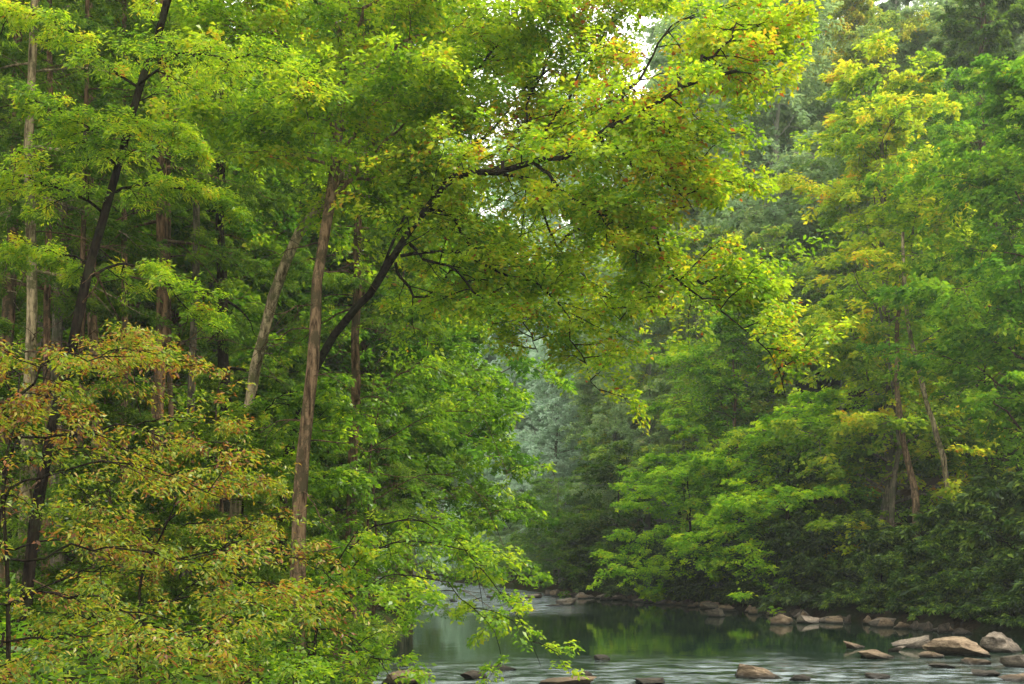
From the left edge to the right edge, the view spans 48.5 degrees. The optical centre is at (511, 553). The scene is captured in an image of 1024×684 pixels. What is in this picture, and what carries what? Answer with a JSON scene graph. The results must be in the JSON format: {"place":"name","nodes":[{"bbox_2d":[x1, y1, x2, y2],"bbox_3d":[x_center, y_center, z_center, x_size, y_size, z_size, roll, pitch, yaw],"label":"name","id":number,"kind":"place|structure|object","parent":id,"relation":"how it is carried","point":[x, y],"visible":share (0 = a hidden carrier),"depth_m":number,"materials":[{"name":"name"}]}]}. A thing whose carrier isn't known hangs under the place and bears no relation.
{"place":"outdoors","nodes":[
{"label":"outdoors","id":0,"kind":"place"},
{"bbox_2d":[70,0,936,436],"label":"sky","id":1,"kind":"structure","parent":0,"point":[644,20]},
{"bbox_2d":[0,188,1023,683],"bbox_3d":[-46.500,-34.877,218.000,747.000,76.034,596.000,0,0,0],"label":"ground","id":2,"kind":"structure","parent":0,"point":[970,624],"depth_m":41.51,"materials":[{"name":"soil"}]},
{"bbox_2d":[0,317,111,632],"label":"young hemlock","id":3,"kind":"object","parent":2,"relation":"on","point":[5,327],"visible":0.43,"depth_m":19.15,"materials":[{"name":"green plant"}]},
{"bbox_2d":[0,0,138,588],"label":"hemlock tree","id":4,"kind":"object","parent":2,"relation":"on","point":[46,316],"visible":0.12,"depth_m":23.02,"materials":[{"name":"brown plant"}]},
{"bbox_2d":[0,0,140,570],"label":"hemlock tree","id":5,"kind":"object","parent":2,"relation":"on","point":[57,333],"visible":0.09,"depth_m":30.89,"materials":[{"name":"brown plant"}]},
{"bbox_2d":[0,0,151,599],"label":"hemlock tree","id":6,"kind":"object","parent":2,"relation":"on","point":[7,306],"visible":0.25,"depth_m":24.11,"materials":[{"name":"green plant"}]},
{"bbox_2d":[0,0,173,607],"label":"hemlock tree","id":7,"kind":"object","parent":2,"relation":"on","point":[31,312],"visible":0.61,"depth_m":21.30,"materials":[{"name":"green plant"}]},
{"bbox_2d":[0,72,206,559],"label":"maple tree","id":8,"kind":"object","parent":2,"relation":"on","point":[154,291],"depth_m":35.92,"materials":[{"name":"green plant"}]},
{"bbox_2d":[0,0,214,594],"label":"hemlock tree","id":9,"kind":"object","parent":2,"relation":"on","point":[88,27],"visible":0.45,"depth_m":22.08,"materials":[{"name":"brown plant"}]},
{"bbox_2d":[0,368,215,633],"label":"young hemlock","id":10,"kind":"object","parent":2,"relation":"on","point":[128,415],"visible":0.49,"depth_m":19.69,"materials":[{"name":"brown plant"}]},
{"bbox_2d":[0,0,225,565],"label":"beech tree","id":11,"kind":"object","parent":2,"relation":"on","point":[66,330],"visible":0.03,"depth_m":33.13,"materials":[{"name":"green plant"}]},
{"bbox_2d":[0,0,244,594],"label":"hemlock tree","id":12,"kind":"object","parent":2,"relation":"on","point":[92,324],"visible":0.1,"depth_m":27.08,"materials":[{"name":"green plant"}]},
{"bbox_2d":[52,0,221,593],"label":"hemlock tree","id":13,"kind":"object","parent":2,"relation":"on","point":[124,240],"visible":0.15,"depth_m":25.05,"materials":[{"name":"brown plant"}]},
{"bbox_2d":[0,317,301,627],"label":"beech sapling","id":14,"kind":"object","parent":2,"relation":"on","point":[130,339],"visible":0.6,"depth_m":14.34,"materials":[{"name":"green plant"}]},
{"bbox_2d":[16,0,304,612],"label":"hemlock tree","id":15,"kind":"object","parent":2,"relation":"on","point":[159,222],"visible":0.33,"depth_m":24.15,"materials":[{"name":"green plant"}]},
{"bbox_2d":[64,7,285,602],"bbox_3d":[-7.718,-10.521,25.914,4.928,24.004,4.130,0,0,-28],"label":"hemlock tree","id":16,"kind":"object","parent":2,"relation":"on","point":[195,265],"visible":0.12,"depth_m":26.01,"materials":[{"name":"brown plant"}]},
{"bbox_2d":[0,337,352,683],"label":"beech sapling","id":17,"kind":"object","parent":2,"relation":"on","point":[21,409],"visible":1,"depth_m":11.37,"materials":[{"name":"green plant"}]},
{"bbox_2d":[0,0,357,655],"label":"dark curved tree","id":18,"kind":"object","parent":2,"relation":"on","point":[185,137],"visible":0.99,"depth_m":16.86,"materials":[{"name":"green plant"}]},
{"bbox_2d":[0,0,367,577],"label":"maple tree","id":19,"kind":"object","parent":2,"relation":"on","point":[176,230],"visible":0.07,"depth_m":33.54,"materials":[{"name":"green plant"}]},
{"bbox_2d":[95,15,279,608],"bbox_3d":[-7.788,-10.511,25.297,4.894,24.002,3.531,0,0,29],"label":"hemlock tree","id":20,"kind":"object","parent":2,"relation":"on","point":[171,407],"visible":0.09,"depth_m":25.08,"materials":[{"name":"brown plant"}]},
{"bbox_2d":[0,547,392,683],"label":"ground cover","id":21,"kind":"object","parent":2,"relation":"on","point":[40,679],"visible":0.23,"depth_m":16.63,"materials":[{"name":"green plant"}]},
{"bbox_2d":[2,468,401,683],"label":"beech sapling","id":22,"kind":"object","parent":2,"relation":"on","point":[265,485],"visible":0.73,"depth_m":12.91,"materials":[{"name":"green plant"}]},
{"bbox_2d":[64,0,392,588],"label":"beech tree","id":23,"kind":"object","parent":2,"relation":"on","point":[236,232],"visible":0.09,"depth_m":33.55,"materials":[{"name":"green plant"}]},
{"bbox_2d":[145,1,314,586],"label":"hemlock tree","id":24,"kind":"object","parent":2,"relation":"on","point":[222,360],"visible":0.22,"depth_m":29.19,"materials":[{"name":"green plant"}]},
{"bbox_2d":[97,378,412,634],"bbox_3d":[-4.964,-0.752,21.678,6.092,5.280,3.542,0,0,0],"label":"maple sapling","id":25,"kind":"object","parent":2,"relation":"on","point":[325,394],"visible":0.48,"depth_m":21.74,"materials":[{"name":"green plant"}]},
{"bbox_2d":[127,368,412,649],"bbox_3d":[-4.777,-0.488,21.179,4.822,5.702,5.186,0,0,-28],"label":"young hemlock","id":26,"kind":"object","parent":2,"relation":"on","point":[256,410],"visible":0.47,"depth_m":20.24,"materials":[{"name":"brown plant"}]},
{"bbox_2d":[137,352,408,598],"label":"understorey tree","id":27,"kind":"object","parent":2,"relation":"on","point":[321,513],"visible":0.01,"depth_m":37.34,"materials":[{"name":"green plant"}]},
{"bbox_2d":[179,419,379,631],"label":"young hemlock","id":28,"kind":"object","parent":2,"relation":"on","point":[334,518],"visible":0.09,"depth_m":25.30,"materials":[{"name":"green plant"}]},
{"bbox_2d":[173,29,518,609],"bbox_3d":[-5.729,-7.292,39.127,11.825,19.383,11.970,0,0,8],"label":"maple tree","id":29,"kind":"object","parent":2,"relation":"on","point":[368,356],"visible":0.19,"depth_m":37.64,"materials":[{"name":"green plant"}]},
{"bbox_2d":[108,0,585,658],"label":"straight tree","id":30,"kind":"object","parent":2,"relation":"on","point":[418,100],"visible":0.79,"depth_m":19.73,"materials":[{"name":"green plant"}]},
{"bbox_2d":[171,0,543,568],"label":"maple tree","id":31,"kind":"object","parent":2,"relation":"on","point":[474,436],"visible":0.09,"depth_m":38.91,"materials":[{"name":"green plant"}]},
{"bbox_2d":[240,166,479,597],"bbox_3d":[-7.169,-7.921,44.986,11.817,20.764,11.674,0,0,15],"label":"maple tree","id":32,"kind":"object","parent":2,"relation":"on","point":[374,362],"depth_m":44.47,"materials":[{"name":"green plant"}]},
{"bbox_2d":[251,0,490,634],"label":"hemlock tree","id":33,"kind":"object","parent":2,"relation":"on","point":[343,282],"visible":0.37,"depth_m":27.06,"materials":[{"name":"green plant"}]},
{"bbox_2d":[203,0,548,631],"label":"pale leaning tree","id":34,"kind":"object","parent":2,"relation":"on","point":[306,224],"visible":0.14,"depth_m":22.47,"materials":[{"name":"green plant"}]},
{"bbox_2d":[287,375,486,623],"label":"young hemlock","id":35,"kind":"object","parent":2,"relation":"on","point":[392,510],"visible":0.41,"depth_m":30.96,"materials":[{"name":"green plant"}]},
{"bbox_2d":[205,502,588,683],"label":"maple sapling","id":36,"kind":"object","parent":2,"relation":"on","point":[319,669],"visible":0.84,"depth_m":16.05,"materials":[{"name":"green plant"}]},
{"bbox_2d":[325,248,502,558],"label":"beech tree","id":37,"kind":"object","parent":2,"relation":"on","point":[435,492],"depth_m":71.64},
{"bbox_2d":[255,0,577,609],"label":"beech tree","id":38,"kind":"object","parent":2,"relation":"on","point":[525,366],"visible":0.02,"depth_m":42.48,"materials":[{"name":"green plant"}]},
{"bbox_2d":[287,339,555,630],"bbox_3d":[-1.864,-1.146,25.219,6.034,6.948,3.105,0,0,21],"label":"maple sapling","id":39,"kind":"object","parent":2,"relation":"on","point":[459,367],"visible":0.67,"depth_m":25.03,"materials":[{"name":"green plant"}]},
{"bbox_2d":[311,214,560,608],"bbox_3d":[-5.153,-7.473,51.191,12.123,20.214,12.272,0,0,44],"label":"maple tree","id":40,"kind":"object","parent":2,"relation":"on","point":[542,523],"visible":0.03,"depth_m":51.07,"materials":[{"name":"green plant"}]},
{"bbox_2d":[383,138,547,572],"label":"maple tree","id":41,"kind":"object","parent":2,"relation":"on","point":[486,356],"visible":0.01,"depth_m":111.37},
{"bbox_2d":[474,506,546,577],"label":"understorey tree","id":42,"kind":"object","parent":2,"relation":"on","point":[507,531],"visible":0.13,"depth_m":84.78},
{"bbox_2d":[467,123,554,371],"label":"beech tree","id":43,"kind":"object","parent":2,"relation":"on","point":[493,190],"visible":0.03,"depth_m":123.99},
{"bbox_2d":[459,335,578,532],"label":"maple tree","id":44,"kind":"object","parent":2,"relation":"on","point":[524,423],"visible":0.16,"depth_m":98.50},
{"bbox_2d":[480,493,579,587],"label":"understorey tree","id":45,"kind":"object","parent":2,"relation":"on","point":[507,537],"visible":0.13,"depth_m":79.47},
{"bbox_2d":[474,330,603,571],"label":"maple tree","id":46,"kind":"object","parent":2,"relation":"on","point":[536,444],"visible":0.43,"depth_m":85.74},
{"bbox_2d":[490,474,614,582],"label":"understorey tree","id":47,"kind":"object","parent":2,"relation":"on","point":[573,500],"visible":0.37,"depth_m":73.83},
{"bbox_2d":[487,61,633,451],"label":"maple tree","id":48,"kind":"object","parent":2,"relation":"on","point":[541,240],"visible":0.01,"depth_m":112.46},
{"bbox_2d":[272,0,858,626],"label":"leaning tree","id":49,"kind":"object","parent":2,"relation":"on","point":[594,210],"visible":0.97,"depth_m":18.94,"materials":[{"name":"green plant"}]},
{"bbox_2d":[557,529,613,590],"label":"rhododendron bush","id":50,"kind":"object","parent":2,"relation":"on","point":[588,540],"visible":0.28,"depth_m":67.94,"materials":[{"name":"green plant"}]},
{"bbox_2d":[564,543,614,592],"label":"rhododendron bush","id":51,"kind":"object","parent":2,"relation":"on","point":[581,554],"visible":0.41,"depth_m":66.31,"materials":[{"name":"green plant"}]},
{"bbox_2d":[526,155,674,433],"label":"beech tree","id":52,"kind":"object","parent":2,"relation":"on","point":[602,259],"depth_m":97.09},
{"bbox_2d":[551,324,657,536],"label":"beech tree","id":53,"kind":"object","parent":2,"relation":"on","point":[589,444],"visible":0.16,"depth_m":78.78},
{"bbox_2d":[540,328,673,534],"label":"maple tree","id":54,"kind":"object","parent":2,"relation":"on","point":[590,397],"visible":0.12,"depth_m":80.89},
{"bbox_2d":[538,440,698,596],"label":"understorey tree","id":55,"kind":"object","parent":2,"relation":"on","point":[599,473],"visible":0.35,"depth_m":66.49,"materials":[{"name":"green plant"}]},
{"bbox_2d":[565,299,702,540],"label":"beech tree","id":56,"kind":"object","parent":2,"relation":"on","point":[640,441],"visible":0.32,"depth_m":67.61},
{"bbox_2d":[603,527,669,597],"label":"rhododendron bush","id":57,"kind":"object","parent":2,"relation":"on","point":[617,579],"visible":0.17,"depth_m":60.59,"materials":[{"name":"green plant"}]},
{"bbox_2d":[617,541,670,596],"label":"rhododendron bush","id":58,"kind":"object","parent":2,"relation":"on","point":[655,548],"visible":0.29,"depth_m":60.09,"materials":[{"name":"green plant"}]},
{"bbox_2d":[555,61,765,509],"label":"maple tree","id":59,"kind":"object","parent":2,"relation":"on","point":[581,379],"visible":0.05,"depth_m":74.98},
{"bbox_2d":[586,451,752,601],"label":"understorey tree","id":60,"kind":"object","parent":2,"relation":"on","point":[658,474],"visible":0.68,"depth_m":54.80,"materials":[{"name":"green plant"}]},
{"bbox_2d":[583,224,799,531],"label":"beech tree","id":61,"kind":"object","parent":2,"relation":"on","point":[705,242],"visible":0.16,"depth_m":64.99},
{"bbox_2d":[661,537,734,602],"bbox_3d":[9.518,0.654,55.481,4.976,3.938,4.240,0,0,-44],"label":"rhododendron bush","id":62,"kind":"object","parent":2,"relation":"on","point":[679,585],"visible":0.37,"depth_m":54.47,"materials":[{"name":"green plant"}]},
{"bbox_2d":[670,538,733,600],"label":"rhododendron bush","id":63,"kind":"object","parent":2,"relation":"on","point":[700,572],"visible":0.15,"depth_m":53.89,"materials":[{"name":"green plant"}]},
{"bbox_2d":[615,1,788,316],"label":"maple tree","id":64,"kind":"object","parent":2,"relation":"on","point":[651,36],"depth_m":90.81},
{"bbox_2d":[635,181,815,470],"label":"beech tree","id":65,"kind":"object","parent":2,"relation":"on","point":[668,332],"visible":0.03,"depth_m":67.37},
{"bbox_2d":[636,306,818,541],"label":"maple tree","id":66,"kind":"object","parent":2,"relation":"on","point":[701,364],"visible":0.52,"depth_m":55.60,"materials":[{"name":"green plant"}]},
{"bbox_2d":[645,0,829,392],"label":"beech tree","id":67,"kind":"object","parent":2,"relation":"on","point":[701,102],"visible":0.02,"depth_m":74.39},
{"bbox_2d":[621,223,855,533],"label":"beech tree","id":68,"kind":"object","parent":2,"relation":"on","point":[758,388],"visible":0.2,"depth_m":57.70,"materials":[{"name":"plant"}]},
{"bbox_2d":[645,0,865,386],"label":"maple tree","id":69,"kind":"object","parent":2,"relation":"on","point":[825,107],"visible":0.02,"depth_m":71.53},
{"bbox_2d":[731,539,782,606],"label":"rhododendron bush","id":70,"kind":"object","parent":2,"relation":"on","point":[750,589],"visible":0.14,"depth_m":49.79,"materials":[{"name":"green plant"}]},
{"bbox_2d":[717,525,799,607],"bbox_3d":[11.330,0.558,50.618,4.240,3.938,4.976,0,0,7],"label":"rhododendron bush","id":71,"kind":"object","parent":2,"relation":"on","point":[744,584],"visible":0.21,"depth_m":49.76,"materials":[{"name":"green plant"}]},
{"bbox_2d":[644,0,914,419],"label":"maple tree","id":72,"kind":"object","parent":2,"relation":"on","point":[795,118],"visible":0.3,"depth_m":64.38,"materials":[{"name":"plant"}]},
{"bbox_2d":[759,533,809,605],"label":"rhododendron bush","id":73,"kind":"object","parent":2,"relation":"on","point":[779,549],"visible":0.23,"depth_m":47.95,"materials":[{"name":"green plant"}]},
{"bbox_2d":[666,385,905,614],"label":"understorey tree","id":74,"kind":"object","parent":2,"relation":"on","point":[818,411],"visible":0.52,"depth_m":48.91,"materials":[{"name":"green plant"}]},
{"bbox_2d":[757,510,862,612],"bbox_3d":[12.552,0.360,45.697,5.359,4.241,4.567,0,0,12],"label":"rhododendron bush","id":75,"kind":"object","parent":2,"relation":"on","point":[817,543],"visible":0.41,"depth_m":44.97,"materials":[{"name":"green plant"}]},
{"bbox_2d":[785,553,842,608],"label":"rhododendron bush","id":76,"kind":"object","parent":2,"relation":"on","point":[803,583],"visible":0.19,"depth_m":45.66,"materials":[{"name":"green plant"}]},
{"bbox_2d":[740,431,937,558],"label":"understorey tree","id":77,"kind":"object","parent":2,"relation":"on","point":[839,508],"visible":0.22,"depth_m":49.07,"materials":[{"name":"green plant"}]},
{"bbox_2d":[789,0,899,99],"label":"beech tree","id":78,"kind":"object","parent":2,"relation":"on","point":[819,48],"depth_m":89.45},
{"bbox_2d":[789,121,916,410],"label":"maple tree","id":79,"kind":"object","parent":2,"relation":"on","point":[836,232],"visible":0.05,"depth_m":65.92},
{"bbox_2d":[817,541,889,607],"bbox_3d":[13.413,0.851,44.080,3.369,2.847,3.954,0,0,12],"label":"rhododendron bush","id":80,"kind":"object","parent":2,"relation":"on","point":[836,575],"visible":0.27,"depth_m":43.56,"materials":[{"name":"green plant"}]},
{"bbox_2d":[772,0,940,315],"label":"beech tree","id":81,"kind":"object","parent":2,"relation":"on","point":[857,12],"visible":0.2,"depth_m":69.96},
{"bbox_2d":[784,107,946,412],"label":"beech tree","id":82,"kind":"object","parent":2,"relation":"on","point":[816,294],"visible":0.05,"depth_m":60.57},
{"bbox_2d":[819,509,921,609],"bbox_3d":[14.159,0.277,43.187,4.976,3.938,4.240,0,0,15],"label":"rhododendron bush","id":83,"kind":"object","parent":2,"relation":"on","point":[876,540],"visible":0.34,"depth_m":42.69,"materials":[{"name":"green plant"}]},
{"bbox_2d":[718,28,1023,557],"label":"beech tree","id":84,"kind":"object","parent":2,"relation":"on","point":[885,138],"visible":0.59,"depth_m":45.18,"materials":[{"name":"green plant"}]},
{"bbox_2d":[845,546,909,613],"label":"rhododendron bush","id":85,"kind":"object","parent":2,"relation":"on","point":[874,584],"visible":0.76,"depth_m":41.46,"materials":[{"name":"green plant"}]},
{"bbox_2d":[868,0,920,87],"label":"hemlock tree","id":86,"kind":"object","parent":2,"relation":"on","point":[889,5],"visible":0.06,"depth_m":86.71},
{"bbox_2d":[835,307,966,550],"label":"slender tree","id":87,"kind":"object","parent":2,"relation":"on","point":[892,510],"visible":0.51,"depth_m":44.03,"materials":[{"name":"green plant"}]},
{"bbox_2d":[840,272,967,541],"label":"slender tree","id":88,"kind":"object","parent":2,"relation":"on","point":[911,475],"visible":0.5,"depth_m":42.84,"materials":[{"name":"green plant"}]},
{"bbox_2d":[841,0,967,315],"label":"beech tree","id":89,"kind":"object","parent":2,"relation":"on","point":[914,45],"visible":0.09,"depth_m":70.63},
{"bbox_2d":[856,226,974,503],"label":"slender tree","id":90,"kind":"object","parent":2,"relation":"on","point":[938,442],"visible":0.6,"depth_m":42.70,"materials":[{"name":"green plant"}]},
{"bbox_2d":[884,536,963,615],"bbox_3d":[14.714,0.784,39.858,3.498,2.967,4.105,0,0,21],"label":"rhododendron bush","id":91,"kind":"object","parent":2,"relation":"on","point":[897,605],"visible":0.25,"depth_m":39.41,"materials":[{"name":"green plant"}]},
{"bbox_2d":[842,65,1023,467],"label":"beech tree","id":92,"kind":"object","parent":2,"relation":"on","point":[962,129],"visible":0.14,"depth_m":51.99,"materials":[{"name":"green plant"}]},
{"bbox_2d":[855,52,1023,478],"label":"maple tree","id":93,"kind":"object","parent":2,"relation":"on","point":[991,177],"visible":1,"depth_m":38.47,"materials":[{"name":"green plant"}]},
{"bbox_2d":[867,306,1023,484],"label":"understorey tree","id":94,"kind":"object","parent":2,"relation":"on","point":[934,463],"visible":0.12,"depth_m":46.18,"materials":[{"name":"green plant"}]},
{"bbox_2d":[885,498,1013,608],"bbox_3d":[15.594,0.006,39.477,5.742,4.544,4.893,0,0,-44],"label":"rhododendron bush","id":95,"kind":"object","parent":2,"relation":"on","point":[948,517],"visible":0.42,"depth_m":38.65,"materials":[{"name":"green plant"}]},
{"bbox_2d":[906,533,994,621],"bbox_3d":[15.023,0.816,37.842,3.727,3.050,3.176,0,0,16],"label":"rhododendron bush","id":96,"kind":"object","parent":2,"relation":"on","point":[946,559],"visible":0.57,"depth_m":37.37,"materials":[{"name":"green plant"}]},
{"bbox_2d":[900,0,1023,370],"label":"hemlock tree","id":97,"kind":"object","parent":2,"relation":"on","point":[999,41],"visible":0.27,"depth_m":57.48,"materials":[{"name":"green plant"}]},
{"bbox_2d":[909,1,1023,274],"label":"hemlock tree","id":98,"kind":"object","parent":2,"relation":"on","point":[1017,29],"visible":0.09,"depth_m":61.13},
{"bbox_2d":[929,460,1023,612],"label":"rhododendron bush","id":99,"kind":"object","parent":2,"relation":"on","point":[990,498],"visible":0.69,"depth_m":36.93,"materials":[{"name":"green plant"}]},
{"bbox_2d":[959,556,1023,626],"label":"rhododendron bush","id":100,"kind":"object","parent":2,"relation":"on","point":[978,606],"visible":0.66,"depth_m":35.27,"materials":[{"name":"green plant"}]},
{"bbox_2d":[990,531,1023,628],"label":"rhododendron bush","id":101,"kind":"object","parent":2,"relation":"on","point":[1015,604],"visible":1,"depth_m":33.87,"materials":[{"name":"green plant"}]},
{"bbox_2d":[371,577,1023,683],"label":"river water","id":102,"kind":"structure","parent":0,"point":[670,644],"depth_m":30.35,"materials":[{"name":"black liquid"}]},
{"bbox_2d":[381,668,430,683],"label":"boulder","id":103,"kind":"object","parent":102,"relation":"on","point":[387,680],"visible":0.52,"depth_m":21.57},
{"bbox_2d":[539,676,595,683],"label":"boulder","id":104,"kind":"object","parent":102,"relation":"on","point":[566,680],"visible":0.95,"depth_m":21.53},
{"bbox_2d":[735,664,782,678],"bbox_3d":[4.981,2.435,23.097,1.043,0.392,0.938,0,0,13],"label":"boulder","id":105,"kind":"object","parent":102,"relation":"on","point":[745,671],"visible":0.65,"depth_m":22.85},
{"bbox_2d":[858,649,894,658],"bbox_3d":[8.731,2.450,27.430,0.929,0.299,0.971,0,0,0],"label":"boulder","id":106,"kind":"object","parent":102,"relation":"on","point":[872,654],"visible":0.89,"depth_m":27.08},
{"bbox_2d":[891,635,929,648],"bbox_3d":[10.661,2.414,30.350,1.067,0.515,0.670,0,0,36],"label":"boulder","id":107,"kind":"object","parent":102,"relation":"on","point":[916,643],"visible":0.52,"depth_m":30.12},
{"bbox_2d":[922,636,990,656],"bbox_3d":[10.916,2.391,28.148,1.284,0.654,1.486,0,0,0],"label":"boulder","id":108,"kind":"object","parent":102,"relation":"on","point":[954,645],"visible":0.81,"depth_m":28.00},
{"bbox_2d":[979,631,1021,652],"bbox_3d":[12.454,2.370,29.063,1.026,0.778,0.802,0,0,37],"label":"boulder","id":109,"kind":"object","parent":102,"relation":"on","point":[998,642],"visible":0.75,"depth_m":28.88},
{"bbox_2d":[999,655,1023,667],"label":"boulder","id":110,"kind":"object","parent":102,"relation":"on","point":[1016,661],"visible":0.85,"depth_m":25.01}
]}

